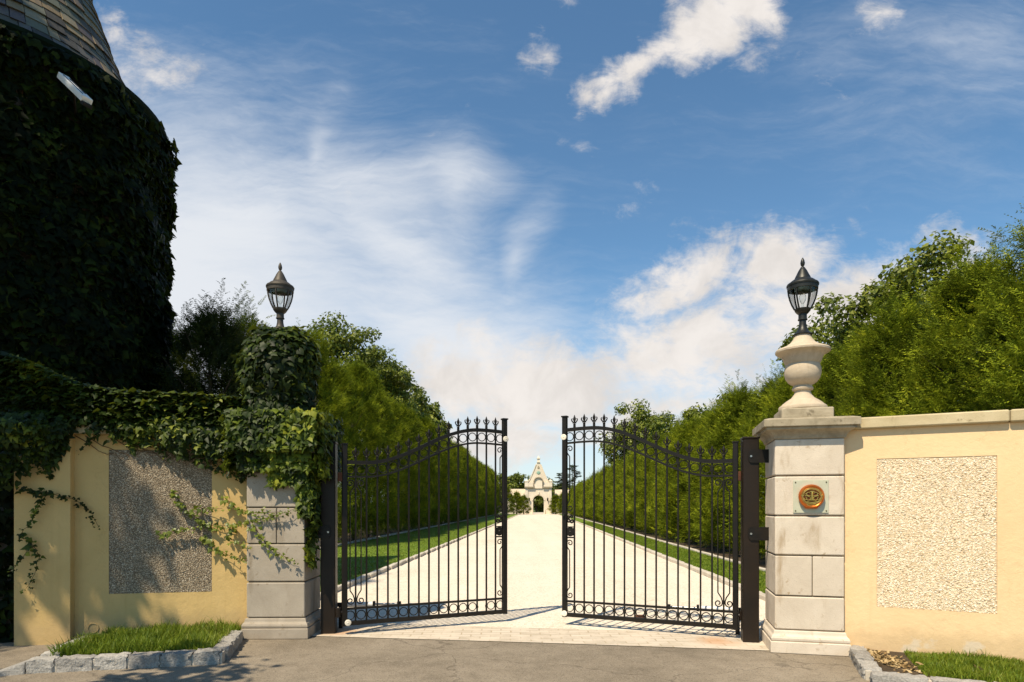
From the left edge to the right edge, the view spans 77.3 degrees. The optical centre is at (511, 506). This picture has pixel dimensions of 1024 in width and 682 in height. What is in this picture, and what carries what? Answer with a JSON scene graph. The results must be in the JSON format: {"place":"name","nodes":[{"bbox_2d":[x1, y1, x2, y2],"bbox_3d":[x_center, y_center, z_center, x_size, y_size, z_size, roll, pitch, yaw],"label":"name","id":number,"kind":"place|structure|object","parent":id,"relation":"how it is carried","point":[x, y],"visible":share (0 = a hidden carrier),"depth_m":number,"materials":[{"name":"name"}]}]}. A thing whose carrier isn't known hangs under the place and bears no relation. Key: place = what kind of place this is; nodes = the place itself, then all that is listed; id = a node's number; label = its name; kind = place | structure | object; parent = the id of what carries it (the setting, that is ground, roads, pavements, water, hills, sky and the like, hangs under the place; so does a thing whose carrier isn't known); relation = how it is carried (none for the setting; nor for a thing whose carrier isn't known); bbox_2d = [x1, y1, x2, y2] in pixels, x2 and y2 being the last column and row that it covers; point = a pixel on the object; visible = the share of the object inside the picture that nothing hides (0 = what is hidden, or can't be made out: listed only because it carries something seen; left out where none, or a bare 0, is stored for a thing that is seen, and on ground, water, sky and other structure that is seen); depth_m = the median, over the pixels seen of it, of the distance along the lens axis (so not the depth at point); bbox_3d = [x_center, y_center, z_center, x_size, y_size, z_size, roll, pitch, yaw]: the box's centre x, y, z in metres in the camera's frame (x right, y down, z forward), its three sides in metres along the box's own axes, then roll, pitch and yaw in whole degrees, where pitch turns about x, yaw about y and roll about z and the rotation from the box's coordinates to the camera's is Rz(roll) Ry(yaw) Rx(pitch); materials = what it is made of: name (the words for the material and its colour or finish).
{"place":"outdoors","nodes":[
{"label":"outdoors","id":0,"kind":"place"},
{"bbox_2d":[45,614,241,656],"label":"grass","id":1,"kind":"structure","parent":0,"point":[164,637],"depth_m":6.64,"materials":[{"name":"green plant"}]},
{"bbox_2d":[319,514,494,546],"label":"hedge bed","id":2,"kind":"object","parent":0,"point":[390,532],"depth_m":37.33,"materials":[{"name":"soil"}]},
{"bbox_2d":[296,320,364,541],"bbox_3d":[-7.796,-2.726,24.135,4.822,8.728,4.779,0,0,-23],"label":"cypress tree","id":3,"kind":"object","parent":2,"relation":"on","point":[334,403],"visible":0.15,"depth_m":24.14,"materials":[{"name":"green plant"}]},
{"bbox_2d":[301,310,395,398],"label":"broadleaf tree","id":4,"kind":"object","parent":2,"relation":"on","point":[340,344],"visible":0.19,"depth_m":37.64,"materials":[{"name":"green plant"}]},
{"bbox_2d":[318,355,390,540],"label":"cypress tree","id":5,"kind":"object","parent":2,"relation":"on","point":[343,382],"visible":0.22,"depth_m":26.53,"materials":[{"name":"green plant"}]},
{"bbox_2d":[336,357,405,539],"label":"cypress tree","id":6,"kind":"object","parent":2,"relation":"on","point":[360,373],"visible":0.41,"depth_m":28.78,"materials":[{"name":"green plant"}]},
{"bbox_2d":[338,368,406,536],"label":"cypress tree","id":7,"kind":"object","parent":2,"relation":"on","point":[386,415],"visible":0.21,"depth_m":31.57,"materials":[{"name":"green plant"}]},
{"bbox_2d":[339,385,417,535],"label":"cypress tree","id":8,"kind":"object","parent":2,"relation":"on","point":[402,463],"visible":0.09,"depth_m":34.01,"materials":[{"name":"green plant"}]},
{"bbox_2d":[364,344,419,414],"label":"broadleaf tree","id":9,"kind":"object","parent":2,"relation":"on","point":[401,379],"visible":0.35,"depth_m":46.29,"materials":[{"name":"green plant"}]},
{"bbox_2d":[370,391,427,532],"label":"cypress tree","id":10,"kind":"object","parent":2,"relation":"on","point":[405,431],"visible":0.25,"depth_m":36.66,"materials":[{"name":"green plant"}]},
{"bbox_2d":[380,400,436,530],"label":"cypress tree","id":11,"kind":"object","parent":2,"relation":"on","point":[423,502],"visible":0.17,"depth_m":38.90,"materials":[{"name":"green plant"}]},
{"bbox_2d":[384,405,442,529],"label":"cypress tree","id":12,"kind":"object","parent":2,"relation":"on","point":[435,511],"visible":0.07,"depth_m":41.86,"materials":[{"name":"green plant"}]},
{"bbox_2d":[403,419,446,528],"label":"cypress tree","id":13,"kind":"object","parent":2,"relation":"on","point":[433,489],"visible":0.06,"depth_m":44.15,"materials":[{"name":"green plant"}]},
{"bbox_2d":[410,414,454,527],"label":"cypress tree","id":14,"kind":"object","parent":2,"relation":"on","point":[427,423],"visible":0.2,"depth_m":46.95,"materials":[{"name":"green plant"}]},
{"bbox_2d":[421,399,452,439],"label":"broadleaf tree","id":15,"kind":"object","parent":2,"relation":"on","point":[434,412],"visible":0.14,"depth_m":62.96,"materials":[{"name":"green plant"}]},
{"bbox_2d":[415,417,462,525],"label":"cypress tree","id":16,"kind":"object","parent":2,"relation":"on","point":[442,480],"visible":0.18,"depth_m":49.50,"materials":[{"name":"green plant"}]},
{"bbox_2d":[427,423,463,524],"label":"cypress tree","id":17,"kind":"object","parent":2,"relation":"on","point":[451,487],"visible":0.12,"depth_m":52.50,"materials":[{"name":"green plant"}]},
{"bbox_2d":[435,433,466,522],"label":"cypress tree","id":18,"kind":"object","parent":2,"relation":"on","point":[453,474],"visible":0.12,"depth_m":55.37,"materials":[{"name":"green plant"}]},
{"bbox_2d":[436,438,471,523],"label":"cypress tree","id":19,"kind":"object","parent":2,"relation":"on","point":[454,450],"visible":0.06,"depth_m":58.02,"materials":[{"name":"green plant"}]},
{"bbox_2d":[462,450,481,519],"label":"cypress tree","id":20,"kind":"object","parent":2,"relation":"on","point":[470,465],"visible":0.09,"depth_m":69.81,"materials":[{"name":"green plant"}]},
{"bbox_2d":[319,514,517,591],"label":"lawn","id":21,"kind":"structure","parent":0,"point":[491,519],"depth_m":24.66,"materials":[{"name":"green plant"}]},
{"bbox_2d":[136,278,250,396],"bbox_3d":[-5.694,-1.374,12.098,3.671,6.037,4.272,0,0,0],"label":"cypress tree","id":22,"kind":"object","parent":21,"relation":"on","point":[210,338],"visible":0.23,"depth_m":11.81,"materials":[{"name":"green plant"}]},
{"bbox_2d":[201,281,273,396],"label":"cypress tree","id":23,"kind":"object","parent":21,"relation":"on","point":[251,321],"visible":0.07,"depth_m":13.83,"materials":[{"name":"green plant"}]},
{"bbox_2d":[508,490,525,513],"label":"cypress tree","id":24,"kind":"object","parent":21,"relation":"on","point":[516,500],"visible":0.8,"depth_m":123.05,"materials":[{"name":"green plant"}]},
{"bbox_2d":[0,636,929,681],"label":"asphalt road","id":25,"kind":"structure","parent":0,"point":[327,659],"depth_m":6.25,"materials":[{"name":"grey asphalt"}]},
{"bbox_2d":[0,660,26,675],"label":"granite block","id":26,"kind":"structure","parent":25,"relation":"on","point":[18,668],"depth_m":5.91,"materials":[{"name":"grey stone"}]},
{"bbox_2d":[26,655,60,673],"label":"granite block","id":27,"kind":"structure","parent":25,"relation":"on","point":[40,664],"depth_m":5.97,"materials":[{"name":"stone"}]},
{"bbox_2d":[55,654,96,672],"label":"granite block","id":28,"kind":"structure","parent":25,"relation":"on","point":[74,663],"depth_m":6.03,"materials":[{"name":"stone"}]},
{"bbox_2d":[94,652,131,669],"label":"granite block","id":29,"kind":"structure","parent":25,"relation":"on","point":[110,661],"depth_m":6.09,"materials":[{"name":"stone"}]},
{"bbox_2d":[128,651,163,668],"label":"granite block","id":30,"kind":"structure","parent":25,"relation":"on","point":[150,659],"depth_m":6.16,"materials":[{"name":"stone"}]},
{"bbox_2d":[160,650,195,666],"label":"granite block","id":31,"kind":"structure","parent":25,"relation":"on","point":[173,658],"depth_m":6.22,"materials":[{"name":"stone"}]},
{"bbox_2d":[193,648,224,665],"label":"granite block","id":32,"kind":"structure","parent":25,"relation":"on","point":[210,656],"depth_m":6.29,"materials":[{"name":"stone"}]},
{"bbox_2d":[213,641,233,659],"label":"granite block","id":33,"kind":"structure","parent":25,"relation":"on","point":[227,647],"depth_m":6.58,"materials":[{"name":"stone"}]},
{"bbox_2d":[241,435,320,638],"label":"gate pier","id":34,"kind":"structure","parent":25,"relation":"on","point":[283,598],"depth_m":7.53,"materials":[{"name":"grey stone"}]},
{"bbox_2d":[231,324,325,411],"bbox_3d":[-2.843,-1.536,7.867,1.077,1.413,1.091,0,0,0],"label":"ivy","id":35,"kind":"object","parent":34,"relation":"on","point":[285,375],"visible":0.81,"depth_m":7.51,"materials":[{"name":"green plant"}]},
{"bbox_2d":[266,263,294,328],"bbox_3d":[-2.850,-2.569,7.870,0.336,0.860,0.336,0,0,0],"label":"lantern","id":36,"kind":"object","parent":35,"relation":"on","point":[279,285],"visible":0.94,"depth_m":7.83,"materials":[{"name":"metal"}]},
{"bbox_2d":[218,406,345,570],"bbox_3d":[-2.780,-0.195,7.829,1.352,1.972,1.217,0,0,0],"label":"ivy","id":37,"kind":"object","parent":34,"relation":"attached to","point":[278,446],"visible":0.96,"depth_m":7.38,"materials":[{"name":"green plant"}]},
{"bbox_2d":[312,441,337,633],"bbox_3d":[-2.292,0.379,7.845,0.284,2.343,0.207,0,0,-6],"label":"gate post","id":38,"kind":"object","parent":34,"relation":"attached to","point":[328,530],"visible":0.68,"depth_m":7.78,"materials":[{"name":"brown metal"}]},
{"bbox_2d":[335,416,508,626],"bbox_3d":[-1.085,0.124,8.144,2.271,2.642,0.105,0,0,-25],"label":"gate leaf","id":39,"kind":"object","parent":38,"relation":"attached to","point":[342,476],"visible":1,"depth_m":8.13,"materials":[{"name":"black paint"}]},
{"bbox_2d":[752,416,860,655],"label":"gate pier","id":40,"kind":"structure","parent":25,"relation":"on","point":[804,602],"depth_m":6.75,"materials":[{"name":"stone"}]},
{"bbox_2d":[740,436,768,642],"bbox_3d":[2.781,0.379,7.341,0.284,2.343,0.207,0,0,11],"label":"gate post","id":41,"kind":"object","parent":40,"relation":"attached to","point":[753,456],"visible":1,"depth_m":7.27,"materials":[{"name":"brown metal"}]},
{"bbox_2d":[561,414,740,629],"bbox_3d":[1.681,0.124,7.916,2.271,2.642,0.104,0,0,25],"label":"gate leaf","id":42,"kind":"object","parent":41,"relation":"attached to","point":[567,530],"visible":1,"depth_m":7.90,"materials":[{"name":"black paint"}]},
{"bbox_2d":[668,604,740,634],"bbox_3d":[2.349,1.381,7.858,0.884,0.338,0.075,0,0,17],"label":"gate opener","id":43,"kind":"object","parent":42,"relation":"attached to","point":[737,632],"visible":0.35,"depth_m":7.79,"materials":[{"name":"white metal"}]},
{"bbox_2d":[774,333,833,417],"bbox_3d":[3.215,-1.419,7.080,0.566,0.955,0.566,0,0,13],"label":"stone urn","id":44,"kind":"object","parent":40,"relation":"on","point":[801,356],"visible":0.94,"depth_m":6.92,"materials":[{"name":"stone"}]},
{"bbox_2d":[786,258,818,336],"bbox_3d":[3.215,-2.322,7.080,0.336,0.860,0.336,0,0,-10],"label":"lantern","id":45,"kind":"object","parent":44,"relation":"on","point":[804,282],"visible":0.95,"depth_m":7.04,"materials":[{"name":"metal"}]},
{"bbox_2d":[793,480,828,512],"bbox_3d":[3.139,-0.105,6.707,0.345,0.345,0.076,0,0,13],"label":"medallion","id":46,"kind":"object","parent":40,"relation":"attached to","point":[810,496],"visible":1,"depth_m":6.71,"materials":[{"name":"brown metal"}]},
{"bbox_2d":[850,649,873,668],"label":"granite block","id":47,"kind":"structure","parent":25,"relation":"on","point":[861,654],"depth_m":6.25,"materials":[{"name":"stone"}]},
{"bbox_2d":[856,658,881,680],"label":"granite block","id":48,"kind":"structure","parent":25,"relation":"on","point":[865,668],"depth_m":5.82,"materials":[{"name":"stone"}]},
{"bbox_2d":[869,670,931,681],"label":"granite block","id":49,"kind":"structure","parent":25,"relation":"on","point":[879,676],"depth_m":5.51,"materials":[{"name":"stone"}]},
{"bbox_2d":[930,676,985,681],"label":"granite block","id":50,"kind":"structure","parent":25,"relation":"on","point":[939,679],"depth_m":5.37,"materials":[{"name":"stone"}]},
{"bbox_2d":[319,514,765,633],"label":"driveway","id":51,"kind":"structure","parent":0,"point":[534,570],"depth_m":12.72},
{"bbox_2d":[312,624,768,649],"bbox_3d":[0.309,1.548,7.694,6.314,0.001,0.921,0,0,8],"label":"paver apron","id":52,"kind":"object","parent":51,"relation":"on","point":[624,637],"visible":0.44,"depth_m":7.68,"materials":[{"name":"stone"}]},
{"bbox_2d":[338,601,400,627],"bbox_3d":[-1.825,1.381,8.182,0.804,0.338,0.075,0,0,-6],"label":"gate opener","id":53,"kind":"object","parent":52,"relation":"on","point":[373,603],"visible":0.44,"depth_m":8.14,"materials":[{"name":"white metal"}]},
{"bbox_2d":[316,508,768,650],"bbox_3d":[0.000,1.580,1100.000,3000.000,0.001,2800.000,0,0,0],"label":"ground","id":54,"kind":"structure","parent":0,"point":[536,642],"depth_m":7.43,"materials":[{"name":"grey"}]},
{"bbox_2d":[0,462,13,637],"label":"boundary wall","id":55,"kind":"structure","parent":54,"relation":"on","point":[3,545],"depth_m":7.42,"materials":[{"name":"beige paint"}]},
{"bbox_2d":[0,428,21,642],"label":"ivy","id":56,"kind":"object","parent":55,"relation":"attached to","point":[7,530],"visible":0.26,"depth_m":7.35,"materials":[{"name":"green plant"}]},
{"bbox_2d":[0,0,167,387],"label":"tower","id":57,"kind":"structure","parent":54,"relation":"on","point":[72,27],"depth_m":10.45,"materials":[{"name":"grey stone"}]},
{"bbox_2d":[57,72,92,114],"bbox_3d":[-6.572,-6.142,9.564,1.028,0.685,0.324,0,0,44],"label":"floodlight","id":58,"kind":"object","parent":57,"relation":"attached to","point":[76,90],"visible":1,"depth_m":9.38,"materials":[{"name":"white metal"}]},
{"bbox_2d":[0,22,181,414],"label":"ivy","id":59,"kind":"object","parent":57,"relation":"attached to","point":[152,165],"visible":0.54,"depth_m":10.07,"materials":[{"name":"green plant"}]},
{"bbox_2d":[14,425,248,645],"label":"boundary wall","id":60,"kind":"structure","parent":54,"relation":"on","point":[124,565],"depth_m":7.43,"materials":[{"name":"paint"}]},
{"bbox_2d":[7,431,99,593],"bbox_3d":[-5.127,0.039,7.164,0.902,1.860,0.157,0,0,-22],"label":"vine","id":61,"kind":"object","parent":60,"relation":"attached to","point":[30,541],"visible":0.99,"depth_m":7.09,"materials":[{"name":"green plant"}]},
{"bbox_2d":[0,351,305,491],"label":"ivy","id":62,"kind":"object","parent":60,"relation":"attached to","point":[174,423],"visible":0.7,"depth_m":7.26,"materials":[{"name":"green plant"}]},
{"bbox_2d":[131,432,257,480],"bbox_3d":[-3.729,-0.631,7.499,1.526,0.671,0.234,0,0,-4],"label":"vine","id":63,"kind":"object","parent":60,"relation":"attached to","point":[207,466],"visible":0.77,"depth_m":7.49,"materials":[{"name":"green plant"}]},
{"bbox_2d":[155,489,311,564],"bbox_3d":[-3.237,0.239,7.527,1.828,0.891,0.260,0,0,0],"label":"vine","id":64,"kind":"object","parent":60,"relation":"attached to","point":[204,539],"visible":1,"depth_m":7.50,"materials":[{"name":"green plant"}]},
{"bbox_2d":[320,514,496,548],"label":"kerb","id":65,"kind":"structure","parent":54,"relation":"on","point":[339,544],"depth_m":34.79,"materials":[{"name":"stone"}]},
{"bbox_2d":[391,374,431,421],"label":"broadleaf tree","id":66,"kind":"object","parent":54,"relation":"on","point":[418,394],"visible":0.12,"depth_m":54.35,"materials":[{"name":"green plant"}]},
{"bbox_2d":[320,514,518,599],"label":"kerb","id":67,"kind":"structure","parent":54,"relation":"on","point":[372,574],"depth_m":16.72,"materials":[{"name":"stone"}]},
{"bbox_2d":[507,456,568,513],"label":"gatehouse","id":68,"kind":"object","parent":54,"relation":"on","point":[538,483],"visible":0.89,"depth_m":130.02,"materials":[{"name":"stone"}]},
{"bbox_2d":[595,399,676,465],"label":"broadleaf tree","id":69,"kind":"object","parent":54,"relation":"on","point":[644,418],"visible":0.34,"depth_m":59.98,"materials":[{"name":"green plant"}]},
{"bbox_2d":[557,514,764,600],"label":"kerb","id":70,"kind":"structure","parent":54,"relation":"on","point":[703,572],"depth_m":16.47,"materials":[{"name":"stone"}]},
{"bbox_2d":[573,516,765,570],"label":"kerb","id":71,"kind":"structure","parent":54,"relation":"on","point":[721,557],"depth_m":23.05,"materials":[{"name":"stone"}]},
{"bbox_2d":[665,402,711,431],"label":"broadleaf tree","id":72,"kind":"object","parent":54,"relation":"on","point":[689,412],"visible":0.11,"depth_m":44.73,"materials":[{"name":"green plant"}]},
{"bbox_2d":[776,292,872,397],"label":"broadleaf tree","id":73,"kind":"object","parent":54,"relation":"on","point":[820,328],"visible":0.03,"depth_m":23.29,"materials":[{"name":"green plant"}]},
{"bbox_2d":[822,228,1022,413],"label":"broadleaf tree","id":74,"kind":"object","parent":54,"relation":"on","point":[911,269],"visible":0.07,"depth_m":16.28,"materials":[{"name":"green plant"}]},
{"bbox_2d":[842,409,1023,660],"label":"boundary wall","id":75,"kind":"structure","parent":54,"relation":"on","point":[933,516],"depth_m":6.36,"materials":[{"name":"beige paint"}]},
{"bbox_2d":[93,0,1023,501],"label":"sky","id":76,"kind":"structure","parent":0,"point":[545,211],"materials":[{"name":"blue"}]},
{"bbox_2d":[559,514,766,592],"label":"lawn","id":77,"kind":"structure","parent":0,"point":[578,519],"depth_m":20.47,"materials":[{"name":"green plant"}]},
{"bbox_2d":[568,514,765,567],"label":"hedge bed","id":78,"kind":"object","parent":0,"point":[762,562],"depth_m":25.56,"materials":[{"name":"soil"}]},
{"bbox_2d":[590,461,608,522],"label":"cypress tree","id":79,"kind":"object","parent":78,"relation":"on","point":[598,485],"visible":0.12,"depth_m":60.07,"materials":[{"name":"green plant"}]},
{"bbox_2d":[601,453,629,525],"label":"cypress tree","id":80,"kind":"object","parent":78,"relation":"on","point":[617,467],"visible":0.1,"depth_m":49.63,"materials":[{"name":"green plant"}]},
{"bbox_2d":[605,454,633,527],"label":"cypress tree","id":81,"kind":"object","parent":78,"relation":"on","point":[621,520],"visible":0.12,"depth_m":45.75,"materials":[{"name":"green plant"}]},
{"bbox_2d":[609,440,647,528],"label":"cypress tree","id":82,"kind":"object","parent":78,"relation":"on","point":[627,470],"visible":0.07,"depth_m":41.57,"materials":[{"name":"green plant"}]},
{"bbox_2d":[618,438,650,530],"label":"cypress tree","id":83,"kind":"object","parent":78,"relation":"on","point":[630,513],"visible":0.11,"depth_m":39.15,"materials":[{"name":"green plant"}]},
{"bbox_2d":[618,440,654,532],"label":"cypress tree","id":84,"kind":"object","parent":78,"relation":"on","point":[631,496],"visible":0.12,"depth_m":37.24,"materials":[{"name":"green plant"}]},
{"bbox_2d":[625,430,668,533],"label":"cypress tree","id":85,"kind":"object","parent":78,"relation":"on","point":[639,490],"visible":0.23,"depth_m":34.90,"materials":[{"name":"green plant"}]},
{"bbox_2d":[637,433,679,535],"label":"cypress tree","id":86,"kind":"object","parent":78,"relation":"on","point":[649,495],"visible":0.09,"depth_m":33.04,"materials":[{"name":"green plant"}]},
{"bbox_2d":[646,418,685,537],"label":"cypress tree","id":87,"kind":"object","parent":78,"relation":"on","point":[658,471],"visible":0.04,"depth_m":31.05,"materials":[{"name":"green plant"}]},
{"bbox_2d":[643,413,701,539],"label":"cypress tree","id":88,"kind":"object","parent":78,"relation":"on","point":[659,505],"visible":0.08,"depth_m":29.11,"materials":[{"name":"green plant"}]},
{"bbox_2d":[650,408,710,542],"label":"cypress tree","id":89,"kind":"object","parent":78,"relation":"on","point":[688,428],"visible":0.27,"depth_m":26.98,"materials":[{"name":"green plant"}]},
{"bbox_2d":[668,399,732,545],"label":"cypress tree","id":90,"kind":"object","parent":78,"relation":"on","point":[684,483],"visible":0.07,"depth_m":24.92,"materials":[{"name":"green plant"}]},
{"bbox_2d":[669,390,759,548],"bbox_3d":[7.540,-1.294,22.853,3.435,5.843,3.628,0,0,33],"label":"cypress tree","id":91,"kind":"object","parent":78,"relation":"on","point":[714,414],"visible":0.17,"depth_m":22.77,"materials":[{"name":"green plant"}]},
{"bbox_2d":[684,369,765,553],"bbox_3d":[7.555,-1.248,20.540,4.228,6.427,3.784,0,0,41],"label":"cypress tree","id":92,"kind":"object","parent":78,"relation":"on","point":[736,399],"visible":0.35,"depth_m":20.64,"materials":[{"name":"green plant"}]},
{"bbox_2d":[713,359,783,554],"bbox_3d":[7.752,-1.277,18.538,3.842,6.059,3.431,0,0,38],"label":"cypress tree","id":93,"kind":"object","parent":78,"relation":"on","point":[746,431],"visible":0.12,"depth_m":18.60,"materials":[{"name":"green plant"}]},
{"bbox_2d":[721,367,823,558],"bbox_3d":[7.370,-1.112,16.171,3.725,5.593,3.933,0,0,-41],"label":"cypress tree","id":94,"kind":"object","parent":78,"relation":"on","point":[784,394],"visible":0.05,"depth_m":16.20,"materials":[{"name":"green plant"}]},
{"bbox_2d":[759,318,895,524],"bbox_3d":[7.322,-1.117,14.358,4.108,6.126,3.695,0,0,28],"label":"cypress tree","id":95,"kind":"object","parent":78,"relation":"on","point":[823,383],"visible":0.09,"depth_m":14.00,"materials":[{"name":"green plant"}]},
{"bbox_2d":[822,269,978,417],"bbox_3d":[7.297,-1.324,11.988,3.310,6.159,3.417,0,0,-33],"label":"cypress tree","id":96,"kind":"object","parent":78,"relation":"on","point":[876,342],"visible":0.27,"depth_m":11.65,"materials":[{"name":"green plant"}]},
{"bbox_2d":[858,225,1022,416],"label":"cypress tree","id":97,"kind":"object","parent":78,"relation":"on","point":[951,307],"visible":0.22,"depth_m":9.82,"materials":[{"name":"green plant"}]},
{"bbox_2d":[924,203,1023,412],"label":"cypress tree","id":98,"kind":"object","parent":78,"relation":"on","point":[1010,308],"visible":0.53,"depth_m":8.16,"materials":[{"name":"green plant"}]},
{"bbox_2d":[869,649,989,681],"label":"bed soil","id":99,"kind":"structure","parent":0,"point":[885,667],"depth_m":5.99,"materials":[{"name":"brown soil"}]},
{"bbox_2d":[866,648,922,673],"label":"leaf litter","id":100,"kind":"object","parent":99,"relation":"on","point":[895,664],"visible":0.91,"depth_m":6.06,"materials":[{"name":"brown plant"}]},
{"bbox_2d":[904,648,1023,681],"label":"grass","id":101,"kind":"structure","parent":0,"point":[957,665],"depth_m":5.75,"materials":[{"name":"green plant"}]},
{"label":"forecourt","id":102,"kind":"structure","parent":0,"visible":0},
{"bbox_2d":[498,472,525,491],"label":"broadleaf tree","id":103,"kind":"object","parent":102,"relation":"on","point":[515,480],"visible":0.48,"depth_m":156.50,"materials":[{"name":"green plant"}]},
{"bbox_2d":[526,475,556,511],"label":"broadleaf tree","id":104,"kind":"object","parent":102,"relation":"on","point":[538,503],"visible":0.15,"depth_m":166.96,"materials":[{"name":"green plant"}]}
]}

